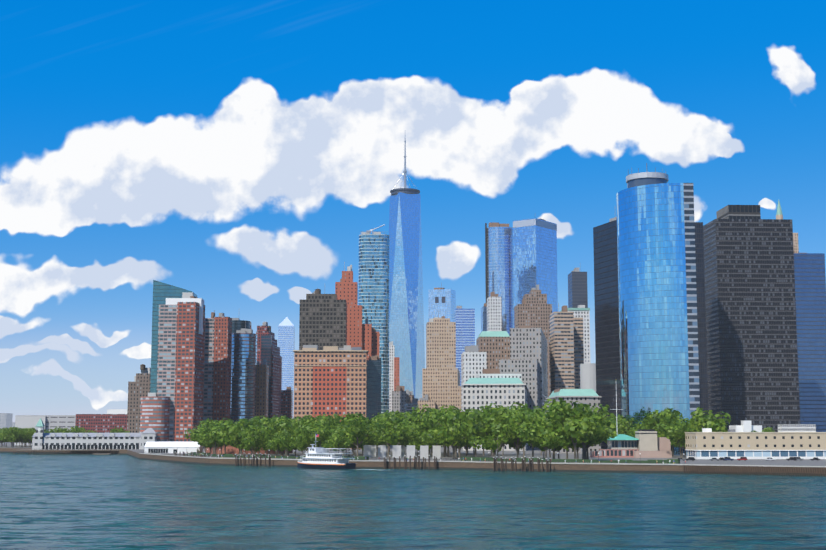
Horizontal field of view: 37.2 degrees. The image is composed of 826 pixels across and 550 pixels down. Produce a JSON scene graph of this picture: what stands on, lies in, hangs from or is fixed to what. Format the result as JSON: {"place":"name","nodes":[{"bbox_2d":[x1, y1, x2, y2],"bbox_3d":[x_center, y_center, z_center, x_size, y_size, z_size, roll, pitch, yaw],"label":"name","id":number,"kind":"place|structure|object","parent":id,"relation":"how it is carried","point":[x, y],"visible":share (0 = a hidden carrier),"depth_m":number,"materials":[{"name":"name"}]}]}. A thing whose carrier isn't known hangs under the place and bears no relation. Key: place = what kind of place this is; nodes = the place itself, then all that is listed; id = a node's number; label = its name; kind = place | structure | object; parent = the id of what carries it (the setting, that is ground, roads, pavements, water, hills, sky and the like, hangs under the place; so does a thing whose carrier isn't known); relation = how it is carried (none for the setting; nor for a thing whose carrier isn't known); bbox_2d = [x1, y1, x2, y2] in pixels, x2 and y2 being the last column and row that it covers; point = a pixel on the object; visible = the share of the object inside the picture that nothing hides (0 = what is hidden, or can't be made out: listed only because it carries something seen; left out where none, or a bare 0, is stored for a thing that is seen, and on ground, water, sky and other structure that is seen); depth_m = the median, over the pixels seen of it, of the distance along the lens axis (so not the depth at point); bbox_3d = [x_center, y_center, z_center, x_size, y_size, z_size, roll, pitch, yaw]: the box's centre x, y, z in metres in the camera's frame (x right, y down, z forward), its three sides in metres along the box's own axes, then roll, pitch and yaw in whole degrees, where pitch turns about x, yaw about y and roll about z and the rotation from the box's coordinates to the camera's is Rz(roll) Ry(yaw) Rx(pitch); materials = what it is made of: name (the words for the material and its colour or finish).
{"place":"outdoors","nodes":[
{"label":"outdoors","id":0,"kind":"place"},
{"bbox_2d":[0,452,825,549],"bbox_3d":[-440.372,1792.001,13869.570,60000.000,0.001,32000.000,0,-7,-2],"label":"water","id":1,"kind":"structure","parent":0,"point":[58,501],"depth_m":287.29,"materials":[{"name":"blue liquid"}]},
{"bbox_2d":[297,434,355,468],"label":"ferry","id":2,"kind":"object","parent":1,"relation":"on","point":[319,458],"visible":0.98,"depth_m":597.80,"materials":[{"name":"white metal"}]},
{"bbox_2d":[683,465,825,475],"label":"bulkhead fender piles","id":3,"kind":"object","parent":1,"relation":"on","point":[755,470],"visible":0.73,"depth_m":515.19,"materials":[{"name":"brown wood"}]},
{"bbox_2d":[0,442,825,475],"bbox_3d":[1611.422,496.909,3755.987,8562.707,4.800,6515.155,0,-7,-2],"label":"ground","id":4,"kind":"structure","parent":0,"point":[528,454],"depth_m":600.42,"materials":[{"name":"grey concrete"}]},
{"bbox_2d":[14,417,45,444],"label":"building","id":5,"kind":"structure","parent":4,"relation":"on","point":[26,422],"depth_m":1295.97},
{"bbox_2d":[15,415,75,431],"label":"building","id":6,"kind":"structure","parent":4,"relation":"on","point":[61,421],"depth_m":1301.05,"materials":[{"name":"white concrete"}]},
{"bbox_2d":[12,448,119,450],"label":"pier deck","id":7,"kind":"structure","parent":4,"relation":"on","point":[25,449],"depth_m":988.25,"materials":[{"name":"brown wood"}]},
{"bbox_2d":[32,418,156,449],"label":"pier shed","id":8,"kind":"structure","parent":7,"relation":"on","point":[41,440],"depth_m":998.71,"materials":[{"name":"white"}]},
{"bbox_2d":[75,414,126,432],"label":"building","id":9,"kind":"structure","parent":4,"relation":"on","point":[102,423],"depth_m":1233.45,"materials":[{"name":"red brick"}]},
{"bbox_2d":[127,376,149,432],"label":"building","id":10,"kind":"structure","parent":4,"relation":"on","point":[137,391],"depth_m":1128.36,"materials":[{"name":"grey"}]},
{"bbox_2d":[140,393,169,441],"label":"building","id":11,"kind":"structure","parent":4,"relation":"on","point":[154,412],"depth_m":1010.25,"materials":[{"name":"red brick"}]},
{"bbox_2d":[157,305,176,441],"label":"building","id":12,"kind":"structure","parent":4,"relation":"on","point":[166,359],"depth_m":1028.19,"materials":[{"name":"grey concrete"}]},
{"bbox_2d":[150,280,196,392],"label":"glass skyscraper","id":13,"kind":"structure","parent":4,"relation":"on","point":[162,291],"depth_m":1074.99,"materials":[{"name":"teal"}]},
{"bbox_2d":[144,442,202,452],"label":"event tent","id":14,"kind":"object","parent":4,"relation":"on","point":[164,447],"visible":0.92,"depth_m":811.49,"materials":[{"name":"fabric"}]},
{"bbox_2d":[174,296,204,441],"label":"brick slab","id":15,"kind":"object","parent":4,"relation":"on","point":[189,382],"visible":0.77,"depth_m":1027.55,"materials":[{"name":"red brick"}]},
{"bbox_2d":[166,292,203,334],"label":"high-rise building","id":16,"kind":"structure","parent":15,"relation":"on","point":[184,298],"depth_m":1041.87,"materials":[{"name":"white concrete"}]},
{"bbox_2d":[195,426,219,453],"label":"tree","id":17,"kind":"object","parent":4,"relation":"on","point":[212,441],"visible":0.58,"depth_m":722.59,"materials":[{"name":"green plant"}]},
{"bbox_2d":[203,310,214,447],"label":"building","id":18,"kind":"structure","parent":4,"relation":"on","point":[208,370],"depth_m":1086.85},
{"bbox_2d":[212,313,231,422],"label":"brick tower","id":19,"kind":"structure","parent":4,"relation":"on","point":[222,368],"depth_m":1087.04,"materials":[{"name":"red brick"}]},
{"bbox_2d":[208,417,241,453],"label":"tree","id":20,"kind":"object","parent":4,"relation":"on","point":[222,428],"visible":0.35,"depth_m":703.93,"materials":[{"name":"green plant"}]},
{"bbox_2d":[217,418,254,454],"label":"tree","id":21,"kind":"object","parent":4,"relation":"on","point":[235,439],"visible":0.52,"depth_m":694.13,"materials":[{"name":"green plant"}]},
{"bbox_2d":[232,318,250,332],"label":"building","id":22,"kind":"structure","parent":4,"relation":"on","point":[238,324],"depth_m":1181.19,"materials":[{"name":"grey"}]},
{"bbox_2d":[230,321,256,422],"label":"glass skyscraper","id":23,"kind":"structure","parent":4,"relation":"on","point":[243,372],"depth_m":1107.37,"materials":[{"name":"grey"}]},
{"bbox_2d":[206,445,292,453],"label":"low wall","id":24,"kind":"structure","parent":4,"relation":"on","point":[231,449],"depth_m":789.25,"materials":[{"name":"brick"}]},
{"bbox_2d":[238,425,267,453],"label":"tree","id":25,"kind":"object","parent":4,"relation":"on","point":[250,439],"visible":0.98,"depth_m":675.66,"materials":[{"name":"green plant"}]},
{"bbox_2d":[256,359,268,418],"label":"building","id":26,"kind":"structure","parent":4,"relation":"on","point":[262,390],"depth_m":1134.26,"materials":[{"name":"glass"}]},
{"bbox_2d":[246,417,281,453],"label":"tree","id":27,"kind":"object","parent":4,"relation":"on","point":[262,424],"visible":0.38,"depth_m":695.09,"materials":[{"name":"green plant"}]},
{"bbox_2d":[261,335,271,417],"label":"building","id":28,"kind":"structure","parent":4,"relation":"on","point":[266,347],"depth_m":1245.41,"materials":[{"name":"grey"}]},
{"bbox_2d":[257,354,281,417],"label":"high-rise building","id":29,"kind":"structure","parent":4,"relation":"on","point":[276,373],"depth_m":1258.61,"materials":[{"name":"brick"}]},
{"bbox_2d":[265,432,289,455],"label":"tree","id":30,"kind":"object","parent":4,"relation":"on","point":[273,444],"visible":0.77,"depth_m":666.00,"materials":[{"name":"green plant"}]},
{"bbox_2d":[278,326,294,417],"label":"skyscraper","id":31,"kind":"structure","parent":4,"relation":"on","point":[286,339],"depth_m":2286.22,"materials":[{"name":"blue glass"}]},
{"bbox_2d":[281,387,292,417],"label":"building","id":32,"kind":"structure","parent":4,"relation":"on","point":[286,401],"depth_m":1301.74,"materials":[{"name":"brown"}]},
{"bbox_2d":[291,426,324,452],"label":"tree","id":33,"kind":"object","parent":4,"relation":"on","point":[304,441],"visible":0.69,"depth_m":656.64,"materials":[{"name":"green plant"}]},
{"bbox_2d":[300,421,333,447],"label":"tree","id":34,"kind":"object","parent":4,"relation":"on","point":[320,430],"visible":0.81,"depth_m":649.33,"materials":[{"name":"green plant"}]},
{"bbox_2d":[299,300,346,349],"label":"high-rise building","id":35,"kind":"structure","parent":4,"relation":"on","point":[322,323],"depth_m":1068.10,"materials":[{"name":"grey concrete"}]},
{"bbox_2d":[306,291,336,299],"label":"rooftop structure","id":36,"kind":"object","parent":35,"relation":"on","point":[313,296],"visible":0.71,"depth_m":1075.98,"materials":[{"name":"grey concrete"}]},
{"bbox_2d":[294,345,366,448],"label":"building","id":37,"kind":"structure","parent":4,"relation":"on","point":[355,388],"depth_m":1007.63,"materials":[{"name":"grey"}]},
{"bbox_2d":[312,366,346,421],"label":"red whitehall panel","id":38,"kind":"object","parent":37,"relation":"attached to","point":[329,390],"visible":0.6,"depth_m":1006.01,"materials":[{"name":"red brick"}]},
{"bbox_2d":[322,429,350,452],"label":"tree","id":39,"kind":"object","parent":4,"relation":"on","point":[338,438],"visible":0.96,"depth_m":635.60,"materials":[{"name":"green plant"}]},
{"bbox_2d":[347,305,361,347],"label":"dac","id":40,"kind":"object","parent":4,"relation":"on","point":[354,325],"visible":0.21,"depth_m":1153.86,"materials":[{"name":"red brick"}]},
{"bbox_2d":[335,279,357,304],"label":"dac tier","id":41,"kind":"object","parent":40,"relation":"on","point":[347,292],"visible":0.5,"depth_m":1159.73,"materials":[{"name":"red brick"}]},
{"bbox_2d":[330,412,388,455],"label":"tree","id":42,"kind":"object","parent":4,"relation":"on","point":[359,432],"visible":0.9,"depth_m":655.39,"materials":[{"name":"green plant"}]},
{"bbox_2d":[175,451,550,471],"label":"wooden pilings","id":43,"kind":"object","parent":4,"relation":"on","point":[495,465],"visible":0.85,"depth_m":590.98,"materials":[{"name":"brown wood"}]},
{"bbox_2d":[362,319,371,359],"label":"building","id":44,"kind":"structure","parent":4,"relation":"on","point":[366,335],"depth_m":1155.83,"materials":[{"name":"red brick"}]},
{"bbox_2d":[358,232,389,413],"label":"skyscraper","id":45,"kind":"structure","parent":4,"relation":"on","point":[373,286],"depth_m":1400.93,"materials":[{"name":"blue glass"}]},
{"bbox_2d":[366,355,381,448],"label":"high-rise building","id":46,"kind":"structure","parent":4,"relation":"on","point":[373,382],"depth_m":1022.73,"materials":[{"name":"grey"}]},
{"bbox_2d":[371,328,378,355],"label":"building","id":47,"kind":"structure","parent":4,"relation":"on","point":[374,343],"depth_m":1162.48,"materials":[{"name":"red brick"}]},
{"bbox_2d":[389,341,398,411],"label":"high-rise building","id":48,"kind":"structure","parent":4,"relation":"on","point":[391,364],"depth_m":1635.97,"materials":[{"name":"white concrete"}]},
{"bbox_2d":[380,414,413,445],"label":"tree","id":49,"kind":"object","parent":4,"relation":"on","point":[393,436],"visible":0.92,"depth_m":685.73,"materials":[{"name":"green plant"}]},
{"bbox_2d":[392,386,405,413],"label":"building","id":50,"kind":"structure","parent":4,"relation":"on","point":[398,398],"depth_m":1484.96,"materials":[{"name":"grey stone"}]},
{"bbox_2d":[389,139,424,399],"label":"skyscraper","id":51,"kind":"structure","parent":4,"relation":"on","point":[406,322],"depth_m":2059.68,"materials":[{"name":"blue glass"}]},
{"bbox_2d":[406,432,437,450],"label":"tree","id":52,"kind":"object","parent":4,"relation":"on","point":[426,441],"visible":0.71,"depth_m":682.83,"materials":[{"name":"green plant"}]},
{"bbox_2d":[188,452,679,463],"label":"promenade hedge","id":53,"kind":"object","parent":4,"relation":"on","point":[677,461],"visible":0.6,"depth_m":582.73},
{"bbox_2d":[411,404,459,455],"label":"tree","id":54,"kind":"object","parent":4,"relation":"on","point":[422,410],"visible":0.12,"depth_m":709.11,"materials":[{"name":"green plant"}]},
{"bbox_2d":[422,368,459,399],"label":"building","id":55,"kind":"structure","parent":4,"relation":"on","point":[440,377],"depth_m":1250.02,"materials":[{"name":"grey stone"}]},
{"bbox_2d":[426,311,455,367],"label":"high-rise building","id":56,"kind":"structure","parent":55,"relation":"on","point":[440,344],"depth_m":1256.60,"materials":[{"name":"grey stone"}]},
{"bbox_2d":[428,283,455,321],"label":"skyscraper","id":57,"kind":"structure","parent":4,"relation":"on","point":[447,308],"depth_m":1961.53,"materials":[{"name":"blue glass"}]},
{"bbox_2d":[431,386,460,445],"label":"building","id":58,"kind":"structure","parent":4,"relation":"on","point":[446,395],"depth_m":1242.00,"materials":[{"name":"grey stone"}]},
{"bbox_2d":[424,408,475,458],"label":"tree","id":59,"kind":"object","parent":4,"relation":"on","point":[434,421],"visible":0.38,"depth_m":640.32,"materials":[{"name":"green plant"}]},
{"bbox_2d":[428,412,474,459],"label":"tree","id":60,"kind":"object","parent":4,"relation":"on","point":[455,437],"visible":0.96,"depth_m":627.92,"materials":[{"name":"green plant"}]},
{"bbox_2d":[454,306,474,385],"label":"skyscraper","id":61,"kind":"structure","parent":4,"relation":"on","point":[464,319],"depth_m":1899.92,"materials":[{"name":"blue glass"}]},
{"bbox_2d":[461,345,486,447],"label":"office building","id":62,"kind":"structure","parent":4,"relation":"on","point":[473,362],"depth_m":1093.45,"materials":[{"name":"concrete"}]},
{"bbox_2d":[139,453,825,466],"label":"seawall coping","id":63,"kind":"object","parent":4,"relation":"on","point":[518,462],"visible":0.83,"depth_m":556.25,"materials":[{"name":"concrete"}]},
{"bbox_2d":[459,403,522,456],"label":"tree","id":64,"kind":"object","parent":4,"relation":"on","point":[481,429],"visible":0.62,"depth_m":614.77,"materials":[{"name":"green plant"}]},
{"bbox_2d":[476,337,509,368],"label":"office building","id":65,"kind":"structure","parent":4,"relation":"on","point":[496,348],"depth_m":1145.38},
{"bbox_2d":[468,423,518,457],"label":"tree","id":66,"kind":"object","parent":4,"relation":"on","point":[492,444],"visible":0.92,"depth_m":602.18,"materials":[{"name":"green plant"}]},
{"bbox_2d":[487,292,501,330],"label":"white tower","id":67,"kind":"structure","parent":4,"relation":"on","point":[494,311],"depth_m":1452.18,"materials":[{"name":"concrete"}]},
{"bbox_2d":[463,385,527,450],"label":"building","id":68,"kind":"structure","parent":4,"relation":"on","point":[476,397],"depth_m":933.42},
{"bbox_2d":[464,378,523,383],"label":"roof","id":69,"kind":"structure","parent":68,"relation":"on","point":[494,381],"depth_m":940.42,"materials":[{"name":"teal metal"}]},
{"bbox_2d":[477,359,521,380],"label":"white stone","id":70,"kind":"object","parent":4,"relation":"on","point":[490,373],"visible":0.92,"depth_m":1012.59,"materials":[{"name":"grey stone"}]},
{"bbox_2d":[487,222,513,335],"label":"skyscraper","id":71,"kind":"structure","parent":4,"relation":"on","point":[500,275],"depth_m":1561.84,"materials":[{"name":"blue glass"}]},
{"bbox_2d":[486,410,534,457],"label":"tree","id":72,"kind":"object","parent":4,"relation":"on","point":[514,440],"visible":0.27,"depth_m":612.21,"materials":[{"name":"green plant"}]},
{"bbox_2d":[499,359,539,448],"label":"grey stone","id":73,"kind":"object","parent":4,"relation":"on","point":[527,370],"visible":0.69,"depth_m":1055.21,"materials":[{"name":"grey stone"}]},
{"bbox_2d":[510,323,547,411],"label":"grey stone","id":74,"kind":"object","parent":4,"relation":"on","point":[528,342],"visible":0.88,"depth_m":1099.69,"materials":[{"name":"grey stone"}]},
{"bbox_2d":[505,411,556,456],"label":"tree","id":75,"kind":"object","parent":4,"relation":"on","point":[526,419],"visible":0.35,"depth_m":588.31,"materials":[{"name":"green plant"}]},
{"bbox_2d":[514,294,551,396],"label":"building","id":76,"kind":"structure","parent":4,"relation":"on","point":[535,315],"depth_m":1352.30,"materials":[{"name":"stone"}]},
{"bbox_2d":[513,218,557,327],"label":"skyscraper","id":77,"kind":"structure","parent":4,"relation":"on","point":[534,255],"depth_m":1525.50,"materials":[{"name":"blue glass"}]},
{"bbox_2d":[513,219,556,230],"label":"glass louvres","id":78,"kind":"object","parent":77,"relation":"on","point":[532,222],"visible":0.72,"depth_m":1530.58,"materials":[{"name":"blue glass"}]},
{"bbox_2d":[515,413,570,458],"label":"tree","id":79,"kind":"object","parent":4,"relation":"on","point":[552,440],"visible":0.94,"depth_m":575.82,"materials":[{"name":"green plant"}]},
{"bbox_2d":[528,397,571,458],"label":"tree","id":80,"kind":"object","parent":4,"relation":"on","point":[551,403],"visible":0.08,"depth_m":596.56,"materials":[{"name":"green plant"}]},
{"bbox_2d":[550,303,574,392],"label":"tan tower","id":81,"kind":"structure","parent":4,"relation":"on","point":[562,350],"depth_m":1148.29,"materials":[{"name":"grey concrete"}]},
{"bbox_2d":[547,389,600,452],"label":"custom house","id":82,"kind":"structure","parent":4,"relation":"on","point":[593,401],"depth_m":821.73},
{"bbox_2d":[549,389,597,396],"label":"roof","id":83,"kind":"structure","parent":82,"relation":"on","point":[576,392],"depth_m":826.01,"materials":[{"name":"teal metal"}]},
{"bbox_2d":[542,413,605,458],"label":"tree","id":84,"kind":"object","parent":4,"relation":"on","point":[570,446],"visible":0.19,"depth_m":592.53,"materials":[{"name":"green plant"}]},
{"bbox_2d":[546,401,607,458],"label":"tree","id":85,"kind":"object","parent":4,"relation":"on","point":[576,435],"visible":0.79,"depth_m":576.71,"materials":[{"name":"green plant"}]},
{"bbox_2d":[568,268,587,307],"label":"dark tower","id":86,"kind":"structure","parent":4,"relation":"on","point":[577,288],"depth_m":1408.77,"materials":[{"name":"grey glass"}]},
{"bbox_2d":[573,314,583,388],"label":"striped tower","id":87,"kind":"structure","parent":4,"relation":"on","point":[578,344],"depth_m":1178.08,"materials":[{"name":"brown"}]},
{"bbox_2d":[568,305,590,363],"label":"high-rise building","id":88,"kind":"structure","parent":4,"relation":"on","point":[584,315],"depth_m":1251.46,"materials":[{"name":"stone"}]},
{"bbox_2d":[555,403,610,458],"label":"tree","id":89,"kind":"object","parent":4,"relation":"on","point":[591,418],"visible":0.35,"depth_m":580.23,"materials":[{"name":"green plant"}]},
{"bbox_2d":[580,363,595,391],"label":"building","id":90,"kind":"structure","parent":4,"relation":"on","point":[587,375],"depth_m":986.88,"materials":[{"name":"white concrete"}]},
{"bbox_2d":[582,404,617,458],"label":"tree","id":91,"kind":"object","parent":4,"relation":"on","point":[605,410],"visible":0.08,"depth_m":609.52,"materials":[{"name":"green plant"}]},
{"bbox_2d":[593,217,620,448],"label":"skyscraper","id":92,"kind":"structure","parent":4,"relation":"on","point":[607,350],"depth_m":888.02,"materials":[{"name":"black glass"}]},
{"bbox_2d":[590,434,638,457],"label":"park pavilion","id":93,"kind":"structure","parent":4,"relation":"on","point":[622,446],"depth_m":679.85,"materials":[{"name":"pink"}]},
{"bbox_2d":[634,429,671,457],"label":"building","id":94,"kind":"structure","parent":4,"relation":"on","point":[650,444],"depth_m":677.24,"materials":[{"name":"grey"}]},
{"bbox_2d":[616,163,699,454],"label":"skyscraper","id":95,"kind":"structure","parent":4,"relation":"on","point":[658,336],"depth_m":770.10,"materials":[{"name":"blue glass"}]},
{"bbox_2d":[643,410,688,436],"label":"tree","id":96,"kind":"object","parent":4,"relation":"on","point":[654,419],"visible":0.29,"depth_m":714.86,"materials":[{"name":"green plant"}]},
{"bbox_2d":[645,408,689,455],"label":"tree","id":97,"kind":"object","parent":4,"relation":"on","point":[668,414],"visible":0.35,"depth_m":709.55,"materials":[{"name":"green plant"}]},
{"bbox_2d":[655,418,698,457],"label":"tree","id":98,"kind":"object","parent":4,"relation":"on","point":[677,435],"visible":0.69,"depth_m":661.60,"materials":[{"name":"green plant"}]},
{"bbox_2d":[694,222,708,422],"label":"dark slab","id":99,"kind":"structure","parent":4,"relation":"on","point":[701,321],"depth_m":953.11,"materials":[{"name":"glass"}]},
{"bbox_2d":[681,407,730,433],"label":"tree","id":100,"kind":"object","parent":4,"relation":"on","point":[698,420],"visible":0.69,"depth_m":669.28,"materials":[{"name":"green plant"}]},
{"bbox_2d":[729,418,761,431],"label":"rooftop structure","id":101,"kind":"object","parent":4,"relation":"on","point":[745,426],"visible":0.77,"depth_m":752.84,"materials":[{"name":"white paint"}]},
{"bbox_2d":[703,219,799,431],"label":"skyscraper","id":102,"kind":"structure","parent":4,"relation":"on","point":[752,350],"depth_m":1016.99,"materials":[{"name":"grey concrete"}]},
{"bbox_2d":[716,205,760,218],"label":"rooftop structure","id":103,"kind":"object","parent":102,"relation":"on","point":[739,212],"visible":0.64,"depth_m":1037.51,"materials":[{"name":"grey"}]},
{"bbox_2d":[794,251,825,431],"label":"skyscraper","id":104,"kind":"structure","parent":4,"relation":"on","point":[810,284],"depth_m":1156.75,"materials":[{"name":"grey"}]},
{"bbox_2d":[0,0,825,421],"label":"sky","id":105,"kind":"structure","parent":0,"point":[235,155],"materials":[{"name":"blue"}]},
{"bbox_2d":[685,423,825,458],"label":"waterfront building","id":106,"kind":"structure","parent":0,"point":[801,441],"depth_m":637.20,"materials":[{"name":"grey"}]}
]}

